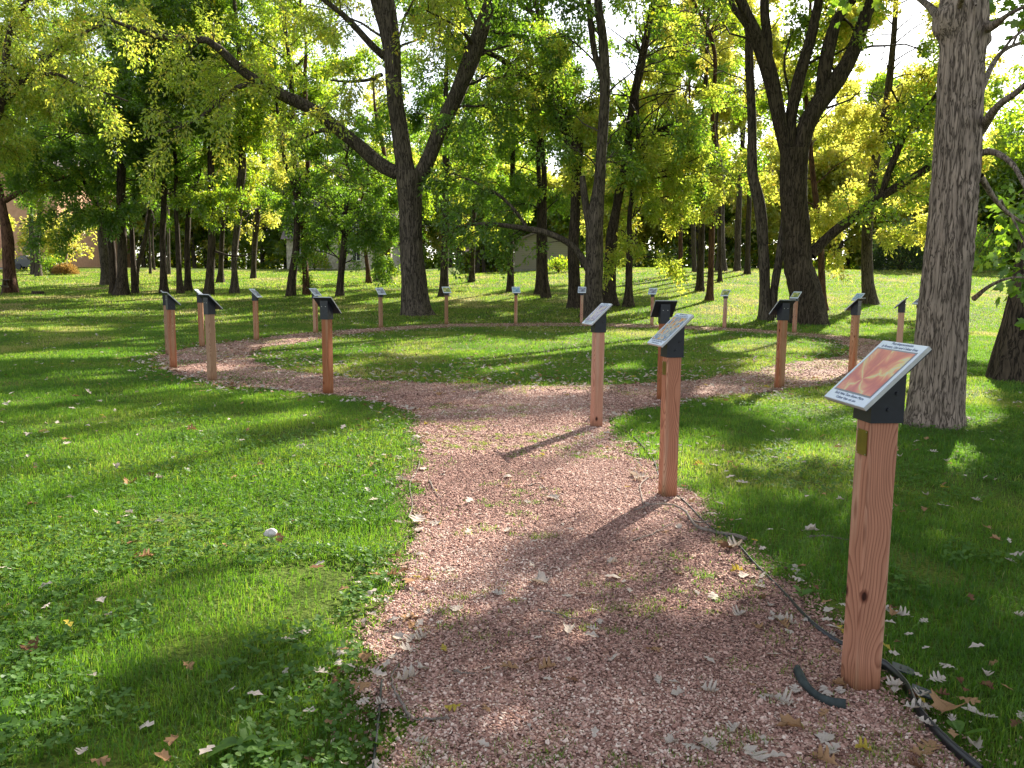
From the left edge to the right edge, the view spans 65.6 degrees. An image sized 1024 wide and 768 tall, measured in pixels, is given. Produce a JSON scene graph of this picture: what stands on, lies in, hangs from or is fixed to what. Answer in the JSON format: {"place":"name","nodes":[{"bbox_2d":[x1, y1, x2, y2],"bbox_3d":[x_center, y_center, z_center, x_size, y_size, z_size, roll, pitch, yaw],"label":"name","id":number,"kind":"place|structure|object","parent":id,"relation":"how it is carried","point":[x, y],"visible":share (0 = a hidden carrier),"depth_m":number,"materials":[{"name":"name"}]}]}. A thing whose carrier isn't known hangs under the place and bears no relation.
{"place":"outdoors","nodes":[
{"label":"outdoors","id":0,"kind":"place"},
{"bbox_2d":[0,267,1023,767],"bbox_3d":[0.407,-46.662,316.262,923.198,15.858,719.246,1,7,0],"label":"ground","id":1,"kind":"structure","parent":0,"point":[340,575],"depth_m":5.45,"materials":[{"name":"green plant"}]},
{"bbox_2d":[15,255,29,269],"bbox_3d":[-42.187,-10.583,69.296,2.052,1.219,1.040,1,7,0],"label":"parked car","id":2,"kind":"object","parent":1,"relation":"on","point":[23,262],"visible":0.5,"depth_m":68.84,"materials":[{"name":"paint"}]},
{"bbox_2d":[20,634,38,651],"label":"fallen leaf","id":3,"kind":"object","parent":1,"relation":"on","point":[25,648],"visible":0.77,"depth_m":3.30,"materials":[{"name":"brown plant"}]},
{"bbox_2d":[4,43,71,274],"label":"tree","id":4,"kind":"object","parent":1,"relation":"on","point":[32,267],"depth_m":61.25,"materials":[{"name":"green plant"}]},
{"bbox_2d":[0,8,87,275],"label":"tree","id":5,"kind":"object","parent":1,"relation":"on","point":[37,267],"visible":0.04,"depth_m":58.75,"materials":[{"name":"green plant"}]},
{"bbox_2d":[0,208,97,269],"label":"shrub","id":6,"kind":"object","parent":1,"relation":"on","point":[50,251],"visible":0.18,"depth_m":68.37,"materials":[{"name":"yellow plant"}]},
{"bbox_2d":[28,254,71,273],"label":"shrub","id":7,"kind":"object","parent":1,"relation":"on","point":[46,266],"visible":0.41,"depth_m":62.24,"materials":[{"name":"green plant"}]},
{"bbox_2d":[0,0,115,292],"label":"dark tree","id":8,"kind":"object","parent":1,"relation":"on","point":[8,254],"visible":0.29,"depth_m":42.21,"materials":[{"name":"green plant"}]},
{"bbox_2d":[0,159,129,267],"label":"brick building","id":9,"kind":"structure","parent":1,"relation":"on","point":[15,213],"depth_m":77.16,"materials":[{"name":"brown brick"}]},
{"bbox_2d":[49,262,80,273],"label":"shrub","id":10,"kind":"object","parent":1,"relation":"on","point":[66,268],"visible":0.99,"depth_m":61.70,"materials":[{"name":"orange plant"}]},
{"bbox_2d":[0,91,151,293],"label":"leaning tree","id":11,"kind":"object","parent":1,"relation":"on","point":[92,171],"visible":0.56,"depth_m":40.08,"materials":[{"name":"green plant"}]},
{"bbox_2d":[0,0,151,285],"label":"tree","id":12,"kind":"object","parent":1,"relation":"on","point":[104,263],"visible":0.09,"depth_m":48.02,"materials":[{"name":"green plant"}]},
{"bbox_2d":[0,0,161,186],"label":"tree","id":13,"kind":"object","parent":1,"relation":"on","point":[21,71],"visible":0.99,"depth_m":31.21,"materials":[{"name":"green plant"}]},
{"bbox_2d":[0,0,234,294],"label":"dark tree","id":14,"kind":"object","parent":1,"relation":"on","point":[126,87],"visible":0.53,"depth_m":39.42,"materials":[{"name":"green plant"}]},
{"bbox_2d":[48,1,196,293],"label":"dark tree","id":15,"kind":"object","parent":1,"relation":"on","point":[134,282],"visible":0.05,"depth_m":42.36,"materials":[{"name":"green plant"}]},
{"bbox_2d":[127,171,169,273],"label":"young tree","id":16,"kind":"object","parent":1,"relation":"on","point":[150,264],"visible":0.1,"depth_m":63.80,"materials":[{"name":"green plant"}]},
{"bbox_2d":[95,59,207,284],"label":"leaning tree","id":17,"kind":"object","parent":1,"relation":"on","point":[143,246],"visible":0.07,"depth_m":49.29,"materials":[{"name":"green plant"}]},
{"bbox_2d":[62,1,254,293],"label":"dark tree","id":18,"kind":"object","parent":1,"relation":"on","point":[163,284],"visible":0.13,"depth_m":42.67,"materials":[{"name":"green plant"}]},
{"bbox_2d":[160,290,168,354],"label":"art sign","id":19,"kind":"object","parent":1,"relation":"on","point":[165,326],"visible":0.56,"depth_m":16.35,"materials":[{"name":"brown wood"}]},
{"bbox_2d":[162,292,180,367],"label":"art sign","id":20,"kind":"object","parent":1,"relation":"on","point":[171,302],"visible":0.98,"depth_m":13.97,"materials":[{"name":"red wood"}]},
{"bbox_2d":[126,162,216,274],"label":"tree","id":21,"kind":"object","parent":1,"relation":"on","point":[168,255],"visible":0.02,"depth_m":63.16,"materials":[{"name":"brown plant"}]},
{"bbox_2d":[96,0,264,293],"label":"dark tree","id":22,"kind":"object","parent":1,"relation":"on","point":[179,279],"visible":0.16,"depth_m":41.22,"materials":[{"name":"green plant"}]},
{"bbox_2d":[113,0,256,290],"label":"tree","id":23,"kind":"object","parent":1,"relation":"on","point":[187,268],"visible":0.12,"depth_m":44.54,"materials":[{"name":"green plant"}]},
{"bbox_2d":[194,289,204,346],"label":"art sign","id":24,"kind":"object","parent":1,"relation":"on","point":[201,322],"visible":0.8,"depth_m":18.55,"materials":[{"name":"brown wood"}]},
{"bbox_2d":[115,0,295,294],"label":"dark tree","id":25,"kind":"object","parent":1,"relation":"on","point":[209,199],"visible":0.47,"depth_m":40.03,"materials":[{"name":"green plant"}]},
{"bbox_2d":[198,294,222,380],"bbox_3d":[-4.641,-0.691,12.289,0.296,1.394,0.240,6,9,38],"label":"art sign","id":26,"kind":"object","parent":1,"relation":"on","point":[210,304],"visible":0.98,"depth_m":12.23,"materials":[{"name":"brown wood"}]},
{"bbox_2d":[145,0,312,293],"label":"tree","id":27,"kind":"object","parent":1,"relation":"on","point":[240,182],"visible":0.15,"depth_m":42.92,"materials":[{"name":"green plant"}]},
{"bbox_2d":[206,721,264,757],"bbox_3d":[-0.903,1.179,2.634,0.179,0.060,0.173,-1,7,-8],"label":"broadleaf weed","id":28,"kind":"object","parent":1,"relation":"on","point":[245,728],"visible":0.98,"depth_m":2.63,"materials":[{"name":"green plant"}]},
{"bbox_2d":[196,21,279,282],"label":"tree","id":29,"kind":"object","parent":1,"relation":"on","point":[220,278],"visible":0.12,"depth_m":52.08,"materials":[{"name":"green plant"}]},
{"bbox_2d":[249,289,262,339],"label":"art sign","id":30,"kind":"object","parent":1,"relation":"on","point":[256,295],"visible":0.98,"depth_m":20.72,"materials":[{"name":"brown wood"}]},
{"bbox_2d":[247,738,284,751],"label":"broadleaf weed","id":31,"kind":"object","parent":1,"relation":"on","point":[278,742],"visible":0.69,"depth_m":2.61,"materials":[{"name":"green plant"}]},
{"bbox_2d":[226,40,317,278],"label":"leaning tree","id":32,"kind":"object","parent":1,"relation":"on","point":[256,227],"visible":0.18,"depth_m":58.61,"materials":[{"name":"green plant"}]},
{"bbox_2d":[203,0,350,295],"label":"twin stem tree","id":33,"kind":"object","parent":1,"relation":"on","point":[272,65],"visible":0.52,"depth_m":39.54,"materials":[{"name":"green plant"}]},
{"bbox_2d":[229,0,369,294],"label":"dark tree","id":34,"kind":"object","parent":1,"relation":"on","point":[312,97],"visible":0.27,"depth_m":42.50,"materials":[{"name":"green plant"}]},
{"bbox_2d":[309,288,321,332],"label":"art sign","id":35,"kind":"object","parent":1,"relation":"on","point":[315,292],"visible":0.91,"depth_m":23.94,"materials":[{"name":"brown wood"}]},
{"bbox_2d":[299,248,333,268],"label":"shrub","id":36,"kind":"object","parent":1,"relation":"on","point":[322,262],"visible":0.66,"depth_m":75.62,"materials":[{"name":"green plant"}]},
{"bbox_2d":[313,297,341,393],"bbox_3d":[-2.542,-0.508,10.995,0.296,1.394,0.240,4,8,23],"label":"art sign","id":37,"kind":"object","parent":1,"relation":"on","point":[328,306],"visible":0.99,"depth_m":10.93,"materials":[{"name":"red wood"}]},
{"bbox_2d":[239,103,427,296],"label":"dark tree","id":38,"kind":"object","parent":1,"relation":"on","point":[369,234],"visible":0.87,"depth_m":40.76,"materials":[{"name":"green plant"}]},
{"bbox_2d":[281,196,399,269],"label":"stone house","id":39,"kind":"structure","parent":1,"relation":"on","point":[333,260],"depth_m":78.14,"materials":[{"name":"grey stone"}]},
{"bbox_2d":[64,0,638,315],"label":"forked tree","id":40,"kind":"object","parent":1,"relation":"on","point":[405,173],"visible":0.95,"depth_m":30.57,"materials":[{"name":"green plant"}]},
{"bbox_2d":[310,135,395,280],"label":"leaning tree","id":41,"kind":"object","parent":1,"relation":"on","point":[335,154],"visible":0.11,"depth_m":54.23,"materials":[{"name":"green plant"}]},
{"bbox_2d":[334,155,398,282],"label":"leaning tree","id":42,"kind":"object","parent":1,"relation":"on","point":[368,278],"visible":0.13,"depth_m":52.60,"materials":[{"name":"green plant"}]},
{"bbox_2d":[375,288,385,327],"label":"art sign","id":43,"kind":"object","parent":1,"relation":"on","point":[381,292],"visible":0.98,"depth_m":26.42,"materials":[{"name":"brown wood"}]},
{"bbox_2d":[338,35,435,279],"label":"tree","id":44,"kind":"object","parent":1,"relation":"on","point":[425,200],"visible":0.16,"depth_m":56.05,"materials":[{"name":"green plant"}]},
{"bbox_2d":[357,0,515,296],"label":"dark tree","id":45,"kind":"object","parent":1,"relation":"on","point":[414,120],"visible":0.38,"depth_m":39.83,"materials":[{"name":"green plant"}]},
{"bbox_2d":[442,287,450,323],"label":"art sign","id":46,"kind":"object","parent":1,"relation":"on","point":[446,291],"visible":0.98,"depth_m":28.37,"materials":[{"name":"brown wood"}]},
{"bbox_2d":[423,6,534,281],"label":"dark tree","id":47,"kind":"object","parent":1,"relation":"on","point":[471,277],"visible":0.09,"depth_m":50.59,"materials":[{"name":"green plant"}]},
{"bbox_2d":[378,0,615,308],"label":"dark tree","id":48,"kind":"object","parent":1,"relation":"on","point":[573,298],"visible":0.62,"depth_m":32.88,"materials":[{"name":"green plant"}]},
{"bbox_2d":[427,0,579,291],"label":"tree","id":49,"kind":"object","parent":1,"relation":"on","point":[485,60],"visible":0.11,"depth_m":42.20,"materials":[{"name":"green plant"}]},
{"bbox_2d":[0,305,1023,767],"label":"leaf litter","id":50,"kind":"object","parent":1,"relation":"on","point":[594,729],"visible":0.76,"depth_m":11.72,"materials":[{"name":"brown plant"}]},
{"bbox_2d":[0,386,1023,767],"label":"clover","id":51,"kind":"object","parent":1,"relation":"on","point":[232,762],"visible":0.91,"depth_m":4.41,"materials":[{"name":"green plant"}]},
{"bbox_2d":[512,287,520,323],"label":"art sign","id":52,"kind":"object","parent":1,"relation":"on","point":[515,290],"visible":0.98,"depth_m":28.78,"materials":[{"name":"brown wood"}]},
{"bbox_2d":[27,62,1023,272],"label":"woodland","id":53,"kind":"object","parent":1,"relation":"on","point":[1008,143],"visible":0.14,"depth_m":85.56,"materials":[{"name":"green plant"}]},
{"bbox_2d":[514,233,567,271],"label":"sided shed","id":54,"kind":"structure","parent":1,"relation":"on","point":[557,249],"depth_m":64.00,"materials":[{"name":"beige"}]},
{"bbox_2d":[443,0,640,298],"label":"tree","id":55,"kind":"object","parent":1,"relation":"on","point":[555,199],"visible":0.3,"depth_m":38.80,"materials":[{"name":"green plant"}]},
{"bbox_2d":[468,0,622,294],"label":"dark tree","id":56,"kind":"object","parent":1,"relation":"on","point":[519,177],"visible":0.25,"depth_m":40.89,"materials":[{"name":"green plant"}]},
{"bbox_2d":[548,255,567,271],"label":"shrub","id":57,"kind":"object","parent":1,"relation":"on","point":[554,263],"visible":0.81,"depth_m":58.03,"materials":[{"name":"green plant"}]},
{"bbox_2d":[416,0,713,318],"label":"forked tree","id":58,"kind":"object","parent":1,"relation":"on","point":[591,262],"visible":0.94,"depth_m":30.58,"materials":[{"name":"green plant"}]},
{"bbox_2d":[578,287,585,322],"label":"art sign","id":59,"kind":"object","parent":1,"relation":"on","point":[581,290],"visible":0.95,"depth_m":29.16,"materials":[{"name":"brown wood"}]},
{"bbox_2d":[582,303,611,426],"bbox_3d":[0.906,-0.172,8.595,0.240,1.394,0.296,-1,8,-15],"label":"art sign","id":60,"kind":"object","parent":1,"relation":"on","point":[595,319],"visible":1,"depth_m":8.55,"materials":[{"name":"red wood"}]},
{"bbox_2d":[516,0,777,306],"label":"dark tree","id":61,"kind":"object","parent":1,"relation":"on","point":[655,160],"visible":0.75,"depth_m":33.85,"materials":[{"name":"green plant"}]},
{"bbox_2d":[648,288,657,324],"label":"art sign","id":62,"kind":"object","parent":1,"relation":"on","point":[652,292],"visible":0.92,"depth_m":28.49,"materials":[{"name":"brown wood"}]},
{"bbox_2d":[543,0,768,306],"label":"dark tree","id":63,"kind":"object","parent":1,"relation":"on","point":[610,295],"visible":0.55,"depth_m":34.91,"materials":[{"name":"green plant"}]},
{"bbox_2d":[651,300,677,399],"bbox_3d":[2.019,-0.425,10.663,0.296,1.394,0.240,0,7,-4],"label":"art sign","id":64,"kind":"object","parent":1,"relation":"on","point":[663,311],"visible":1,"depth_m":10.56,"materials":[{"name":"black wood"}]},
{"bbox_2d":[647,313,693,496],"bbox_3d":[1.130,0.188,5.779,0.240,1.394,0.296,-1,7,-10],"label":"art sign","id":65,"kind":"object","parent":1,"relation":"on","point":[668,337],"visible":1,"depth_m":5.74,"materials":[{"name":"red wood"}]},
{"bbox_2d":[633,0,720,273],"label":"tree","id":66,"kind":"object","parent":1,"relation":"on","point":[680,238],"visible":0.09,"depth_m":52.34,"materials":[{"name":"green plant"}]},
{"bbox_2d":[634,0,726,271],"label":"tree","id":67,"kind":"object","parent":1,"relation":"on","point":[693,246],"visible":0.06,"depth_m":56.59,"materials":[{"name":"green plant"}]},
{"bbox_2d":[626,0,738,300],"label":"dark tree","id":68,"kind":"object","parent":1,"relation":"on","point":[650,78],"visible":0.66,"depth_m":37.01,"materials":[{"name":"green plant"}]},
{"bbox_2d":[627,1,772,291],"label":"dark tree","id":69,"kind":"object","parent":1,"relation":"on","point":[690,59],"visible":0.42,"depth_m":41.12,"materials":[{"name":"green plant"}]},
{"bbox_2d":[664,0,758,281],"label":"dark tree","id":70,"kind":"object","parent":1,"relation":"on","point":[727,55],"visible":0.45,"depth_m":47.74,"materials":[{"name":"green plant"}]},
{"bbox_2d":[651,1,787,270],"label":"tree","id":71,"kind":"object","parent":1,"relation":"on","point":[724,266],"visible":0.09,"depth_m":57.89,"materials":[{"name":"green plant"}]},
{"bbox_2d":[720,290,730,327],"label":"art sign","id":72,"kind":"object","parent":1,"relation":"on","point":[725,294],"visible":0.98,"depth_m":27.72,"materials":[{"name":"brown wood"}]},
{"bbox_2d":[671,1,792,273],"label":"tree","id":73,"kind":"object","parent":1,"relation":"on","point":[747,268],"visible":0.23,"depth_m":54.76,"materials":[{"name":"green plant"}]},
{"bbox_2d":[685,0,790,270],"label":"tree","id":74,"kind":"object","parent":1,"relation":"on","point":[737,251],"visible":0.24,"depth_m":57.84,"materials":[{"name":"green plant"}]},
{"bbox_2d":[697,0,851,320],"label":"twin stem tree","id":75,"kind":"object","parent":1,"relation":"on","point":[768,297],"visible":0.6,"depth_m":30.17,"materials":[{"name":"grey plant"}]},
{"bbox_2d":[769,299,795,387],"bbox_3d":[4.051,-0.577,11.990,0.296,1.394,0.240,-2,8,-19],"label":"art sign","id":76,"kind":"object","parent":1,"relation":"on","point":[781,308],"visible":0.95,"depth_m":11.92,"materials":[{"name":"brown wood"}]},
{"bbox_2d":[790,292,801,331],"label":"art sign","id":77,"kind":"object","parent":1,"relation":"on","point":[795,295],"visible":0.93,"depth_m":26.05,"materials":[{"name":"brown wood"}]},
{"bbox_2d":[693,0,908,310],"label":"tree","id":78,"kind":"object","parent":1,"relation":"on","point":[822,221],"visible":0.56,"depth_m":32.62,"materials":[{"name":"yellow plant"}]},
{"bbox_2d":[613,0,998,325],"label":"oak tree","id":79,"kind":"object","parent":1,"relation":"on","point":[800,252],"visible":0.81,"depth_m":28.75,"materials":[{"name":"green plant"}]},
{"bbox_2d":[845,298,865,371],"bbox_3d":[6.141,-0.853,14.306,0.296,1.394,0.240,-6,10,-41],"label":"art sign","id":80,"kind":"object","parent":1,"relation":"on","point":[854,307],"visible":0.97,"depth_m":14.24,"materials":[{"name":"brown wood"}]},
{"bbox_2d":[824,340,931,690],"bbox_3d":[1.345,0.540,3.026,0.240,1.394,0.296,0,7,-5],"label":"art sign","id":81,"kind":"object","parent":1,"relation":"on","point":[870,388],"visible":1,"depth_m":2.98,"materials":[{"name":"red wood"}]},
{"bbox_2d":[857,215,924,270],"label":"evergreen shrub","id":82,"kind":"object","parent":1,"relation":"on","point":[902,262],"visible":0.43,"depth_m":60.18,"materials":[{"name":"green plant"}]},
{"bbox_2d":[894,297,908,342],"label":"art sign","id":83,"kind":"object","parent":1,"relation":"on","point":[901,305],"visible":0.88,"depth_m":15.81,"materials":[{"name":"brown wood"}]},
{"bbox_2d":[811,0,1013,304],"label":"leaning tree","id":84,"kind":"object","parent":1,"relation":"on","point":[866,113],"visible":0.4,"depth_m":35.17,"materials":[{"name":"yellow plant"}]},
{"bbox_2d":[819,0,1023,430],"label":"maple tree","id":85,"kind":"object","parent":1,"relation":"on","point":[962,30],"visible":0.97,"depth_m":8.56,"materials":[{"name":"grey plant"}]},
{"bbox_2d":[929,688,965,713],"bbox_3d":[1.561,1.154,2.878,0.123,0.049,0.124,-3,8,-25],"label":"fallen leaf","id":86,"kind":"object","parent":1,"relation":"on","point":[944,705],"visible":1,"depth_m":2.88,"materials":[{"name":"brown plant"}]},
{"bbox_2d":[972,221,1011,270],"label":"shrub","id":87,"kind":"object","parent":1,"relation":"on","point":[989,247],"visible":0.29,"depth_m":59.56,"materials":[{"name":"green plant"}]},
{"bbox_2d":[985,188,1023,382],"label":"tree","id":88,"kind":"object","parent":1,"relation":"on","point":[1006,361],"visible":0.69,"depth_m":13.15,"materials":[{"name":"brown plant"}]},
{"bbox_2d":[0,0,1023,268],"label":"sky","id":89,"kind":"structure","parent":0,"point":[1015,53],"materials":[{"name":"white"}]},
{"bbox_2d":[150,322,1021,767],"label":"path","id":90,"kind":"structure","parent":0,"point":[600,577],"depth_m":3.73,"materials":[{"name":"brown gravel"}]},
{"bbox_2d":[372,679,382,767],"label":"path edging","id":91,"kind":"object","parent":90,"relation":"on","point":[377,726],"visible":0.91,"depth_m":2.74,"materials":[{"name":"black plastic"}]},
{"bbox_2d":[391,662,410,716],"bbox_3d":[-0.430,1.154,3.013,0.050,0.019,0.427,-1,7,-14],"label":"fallen twig","id":92,"kind":"object","parent":90,"relation":"on","point":[407,713],"visible":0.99,"depth_m":2.94,"materials":[{"name":"wood"}]},
{"bbox_2d":[390,663,417,682],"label":"fallen leaf","id":93,"kind":"object","parent":90,"relation":"on","point":[411,672],"visible":1,"depth_m":3.09,"materials":[{"name":"grey plant"}]},
{"bbox_2d":[529,569,550,583],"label":"fallen leaf","id":94,"kind":"object","parent":90,"relation":"on","point":[540,577],"visible":1,"depth_m":4.12,"materials":[{"name":"grey plant"}]},
{"bbox_2d":[634,503,746,540],"bbox_3d":[1.196,0.882,5.178,0.236,0.051,0.841,-6,10,-41],"label":"fallen twig","id":95,"kind":"object","parent":90,"relation":"on","point":[711,530],"visible":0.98,"depth_m":5.07,"materials":[{"name":"plant"}]},
{"bbox_2d":[694,736,719,751],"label":"fallen leaf","id":96,"kind":"object","parent":90,"relation":"on","point":[712,741],"visible":1,"depth_m":2.67,"materials":[{"name":"white plant"}]},
{"bbox_2d":[742,742,771,761],"bbox_3d":[0.806,1.211,2.618,0.089,0.028,0.123,2,7,11],"label":"fallen leaf","id":97,"kind":"object","parent":90,"relation":"on","point":[749,749],"visible":1,"depth_m":2.61,"materials":[{"name":"white plant"}]},
{"bbox_2d":[772,687,794,707],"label":"fallen leaf","id":98,"kind":"object","parent":90,"relation":"on","point":[783,698],"visible":1,"depth_m":2.96,"materials":[{"name":"grey plant"}]},
{"bbox_2d":[776,713,807,727],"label":"fallen leaf","id":99,"kind":"object","parent":90,"relation":"on","point":[787,719],"visible":1,"depth_m":2.80,"materials":[{"name":"brown plant"}]},
{"bbox_2d":[607,421,983,767],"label":"path edging","id":100,"kind":"object","parent":90,"relation":"on","point":[953,747],"visible":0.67,"depth_m":3.04,"materials":[{"name":"black plastic"}]},
{"bbox_2d":[793,664,845,708],"bbox_3d":[1.161,1.159,3.051,0.088,0.034,0.309,-2,8,-16],"label":"rubber strip","id":101,"kind":"object","parent":90,"relation":"on","point":[803,682],"visible":1,"depth_m":2.99,"materials":[{"name":"grey rubber"}]},
{"bbox_2d":[809,745,839,765],"bbox_3d":[1.020,1.211,2.585,0.071,0.036,0.116,-23,11,-32],"label":"fallen leaf","id":102,"kind":"object","parent":90,"relation":"on","point":[824,756],"visible":1,"depth_m":2.60,"materials":[{"name":"brown plant"}]},
{"bbox_2d":[814,731,835,742],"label":"fallen leaf","id":103,"kind":"object","parent":90,"relation":"on","point":[824,736],"visible":1,"depth_m":2.72,"materials":[{"name":"white plant"}]},
{"bbox_2d":[916,738,942,758],"bbox_3d":[1.389,1.216,2.652,0.080,0.017,0.123,-7,7,43],"label":"fallen leaf","id":104,"kind":"object","parent":90,"relation":"on","point":[928,749],"visible":1,"depth_m":2.67,"materials":[{"name":"brown plant"}]},
{"bbox_2d":[934,719,986,740],"bbox_3d":[1.544,1.177,2.708,0.140,0.090,0.152,-6,9,-40],"label":"broadleaf weed","id":105,"kind":"object","parent":90,"relation":"on","point":[958,725],"visible":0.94,"depth_m":2.73,"materials":[{"name":"green plant"}]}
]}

